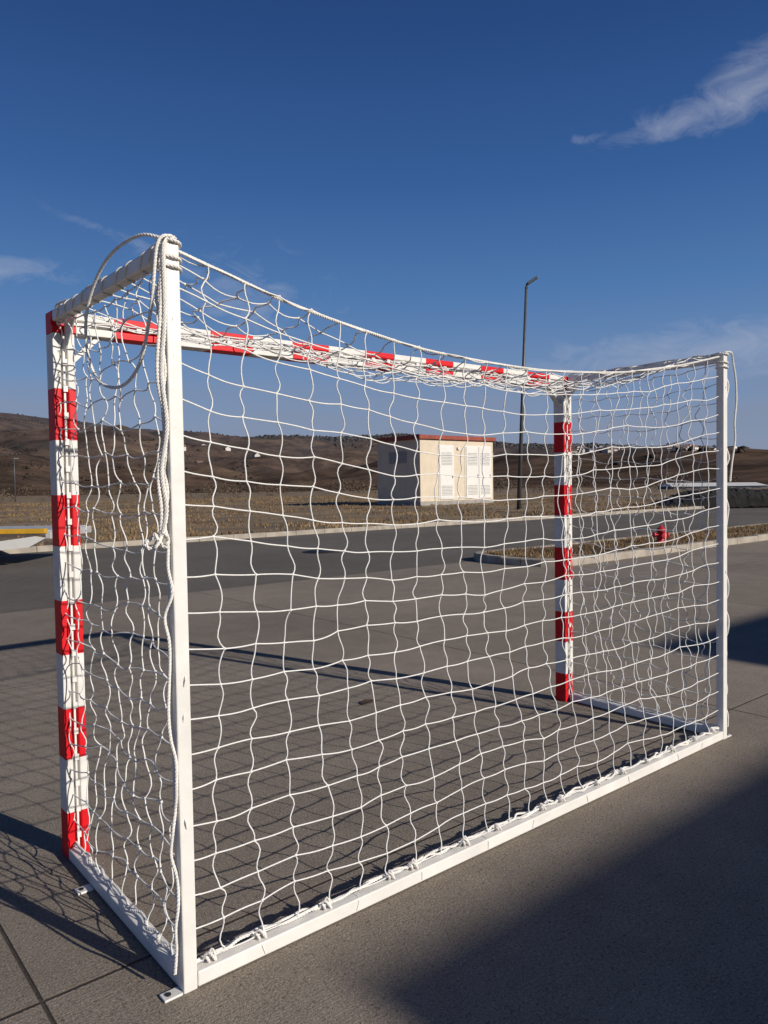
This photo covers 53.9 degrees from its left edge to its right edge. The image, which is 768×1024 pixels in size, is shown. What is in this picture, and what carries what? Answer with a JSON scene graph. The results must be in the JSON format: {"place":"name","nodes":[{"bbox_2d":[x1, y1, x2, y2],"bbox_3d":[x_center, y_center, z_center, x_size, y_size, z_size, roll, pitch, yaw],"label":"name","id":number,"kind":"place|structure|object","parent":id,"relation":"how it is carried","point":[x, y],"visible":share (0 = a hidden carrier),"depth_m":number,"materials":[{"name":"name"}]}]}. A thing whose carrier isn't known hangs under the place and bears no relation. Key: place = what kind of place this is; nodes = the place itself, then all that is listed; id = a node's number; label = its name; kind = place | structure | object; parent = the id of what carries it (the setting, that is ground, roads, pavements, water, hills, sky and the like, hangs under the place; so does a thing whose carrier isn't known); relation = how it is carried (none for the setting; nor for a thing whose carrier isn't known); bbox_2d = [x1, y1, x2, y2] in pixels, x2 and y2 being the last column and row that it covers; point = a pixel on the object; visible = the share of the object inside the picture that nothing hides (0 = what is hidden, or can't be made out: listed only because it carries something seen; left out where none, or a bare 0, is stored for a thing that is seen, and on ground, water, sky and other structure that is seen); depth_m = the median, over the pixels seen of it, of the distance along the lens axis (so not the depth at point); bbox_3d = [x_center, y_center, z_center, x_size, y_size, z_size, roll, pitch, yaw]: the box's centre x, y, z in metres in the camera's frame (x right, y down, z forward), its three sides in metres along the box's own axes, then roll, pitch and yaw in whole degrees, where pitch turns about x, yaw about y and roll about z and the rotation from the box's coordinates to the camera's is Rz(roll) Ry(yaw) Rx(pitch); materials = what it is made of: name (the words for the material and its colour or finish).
{"place":"outdoors","nodes":[
{"label":"outdoors","id":0,"kind":"place"},
{"bbox_2d":[0,540,767,1023],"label":"pavement","id":1,"kind":"structure","parent":0,"point":[658,880],"depth_m":3.28,"materials":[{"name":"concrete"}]},
{"bbox_2d":[360,699,372,704],"bbox_3d":[-0.108,1.228,4.888,0.115,0.015,0.065,-3,3,-40],"label":"fallen leaf","id":2,"kind":"object","parent":1,"relation":"on","point":[364,701],"visible":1,"depth_m":4.90,"materials":[{"name":"brown plant"}]},
{"bbox_2d":[5,602,743,1023],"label":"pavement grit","id":3,"kind":"object","parent":1,"relation":"on","point":[375,806],"visible":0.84,"depth_m":3.42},
{"bbox_2d":[45,233,736,1002],"bbox_3d":[0.312,0.224,3.493,3.341,2.115,1.111,-3,3,-40],"label":"handball goal","id":4,"kind":"object","parent":1,"relation":"on","point":[69,321],"visible":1,"depth_m":2.81,"materials":[{"name":"paint"}]},
{"bbox_2d":[0,506,767,612],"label":"road","id":5,"kind":"structure","parent":0,"point":[26,581],"depth_m":15.46,"materials":[{"name":"grey asphalt"}]},
{"bbox_2d":[0,525,91,549],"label":"flatbed trailer","id":6,"kind":"object","parent":5,"relation":"on","point":[45,530],"visible":0.85,"depth_m":13.90,"materials":[{"name":"yellow paint"}]},
{"bbox_2d":[303,550,340,553],"bbox_3d":[-1.321,0.849,16.153,0.840,0.018,0.840,-3,3,-40],"label":"manhole cover","id":7,"kind":"object","parent":5,"relation":"on","point":[322,551],"visible":0.96,"depth_m":16.09,"materials":[{"name":"metal"}]},
{"bbox_2d":[474,523,767,566],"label":"traffic island","id":8,"kind":"structure","parent":5,"relation":"on","point":[741,534],"depth_m":14.72,"materials":[{"name":"concrete"}]},
{"bbox_2d":[652,525,669,542],"bbox_3d":[5.799,0.468,15.786,0.340,0.385,0.280,2,4,-5],"label":"fire hydrant","id":9,"kind":"object","parent":8,"relation":"on","point":[660,534],"visible":0.71,"depth_m":15.75,"materials":[{"name":"red metal"}]},
{"bbox_2d":[0,413,767,495],"bbox_3d":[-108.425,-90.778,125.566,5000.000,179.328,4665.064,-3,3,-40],"label":"hills","id":10,"kind":"structure","parent":0,"point":[751,465],"depth_m":422.02,"materials":[{"name":"brown soil"}]},
{"bbox_2d":[143,443,767,462],"bbox_3d":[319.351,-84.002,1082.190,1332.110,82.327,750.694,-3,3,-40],"label":"village","id":11,"kind":"object","parent":10,"relation":"on","point":[604,448],"visible":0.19,"depth_m":900.00,"materials":[{"name":"tile"}]},
{"bbox_2d":[0,486,767,554],"bbox_3d":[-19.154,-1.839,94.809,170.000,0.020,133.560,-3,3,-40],"label":"verge","id":12,"kind":"structure","parent":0,"point":[258,527],"depth_m":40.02,"materials":[{"name":"brown plant"}]},
{"bbox_2d":[13,458,18,501],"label":"street lamp","id":13,"kind":"object","parent":12,"relation":"on","point":[14,479],"visible":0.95,"depth_m":85.24,"materials":[{"name":"metal"}]},
{"bbox_2d":[0,506,715,554],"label":"kerb","id":14,"kind":"structure","parent":12,"relation":"on","point":[43,548],"depth_m":21.84,"materials":[{"name":"concrete"}]},
{"bbox_2d":[0,472,743,502],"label":"shrubs","id":15,"kind":"object","parent":12,"relation":"on","point":[113,491],"visible":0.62,"depth_m":130.51,"materials":[{"name":"brown plant"}]},
{"bbox_2d":[0,413,749,491],"bbox_3d":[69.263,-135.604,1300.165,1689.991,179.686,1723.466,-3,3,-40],"label":"distant woods","id":16,"kind":"object","parent":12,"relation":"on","point":[742,449],"visible":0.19,"depth_m":1142.43,"materials":[{"name":"plant"}]},
{"bbox_2d":[374,434,495,505],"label":"transformer substation","id":17,"kind":"object","parent":12,"relation":"on","point":[429,485],"visible":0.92,"depth_m":46.48,"materials":[{"name":"concrete"}]},
{"bbox_2d":[439,446,453,499],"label":"door leaf","id":18,"kind":"structure","parent":17,"relation":"in","point":[447,470],"depth_m":46.17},
{"bbox_2d":[466,447,478,498],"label":"door leaf","id":19,"kind":"structure","parent":17,"relation":"in","point":[472,470],"depth_m":47.60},
{"bbox_2d":[479,447,490,497],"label":"door leaf","id":20,"kind":"structure","parent":17,"relation":"in","point":[481,449],"depth_m":48.33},
{"bbox_2d":[513,276,537,509],"bbox_3d":[6.729,-5.624,35.965,1.289,11.052,0.543,-1,2,-8],"label":"street lamp","id":21,"kind":"object","parent":12,"relation":"on","point":[519,492],"visible":0.96,"depth_m":35.87,"materials":[{"name":"metal"}]},
{"bbox_2d":[658,482,766,488],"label":"industrial hall","id":22,"kind":"structure","parent":12,"relation":"on","point":[729,485],"depth_m":107.13,"materials":[{"name":"white metal"}]},
{"bbox_2d":[0,0,767,449],"label":"sky","id":23,"kind":"structure","parent":0,"point":[400,170],"materials":[{"name":"blue"}]},
{"bbox_2d":[643,487,767,507],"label":"embankment","id":24,"kind":"structure","parent":0,"point":[741,498],"depth_m":37.01,"materials":[{"name":"soil"}]}
]}

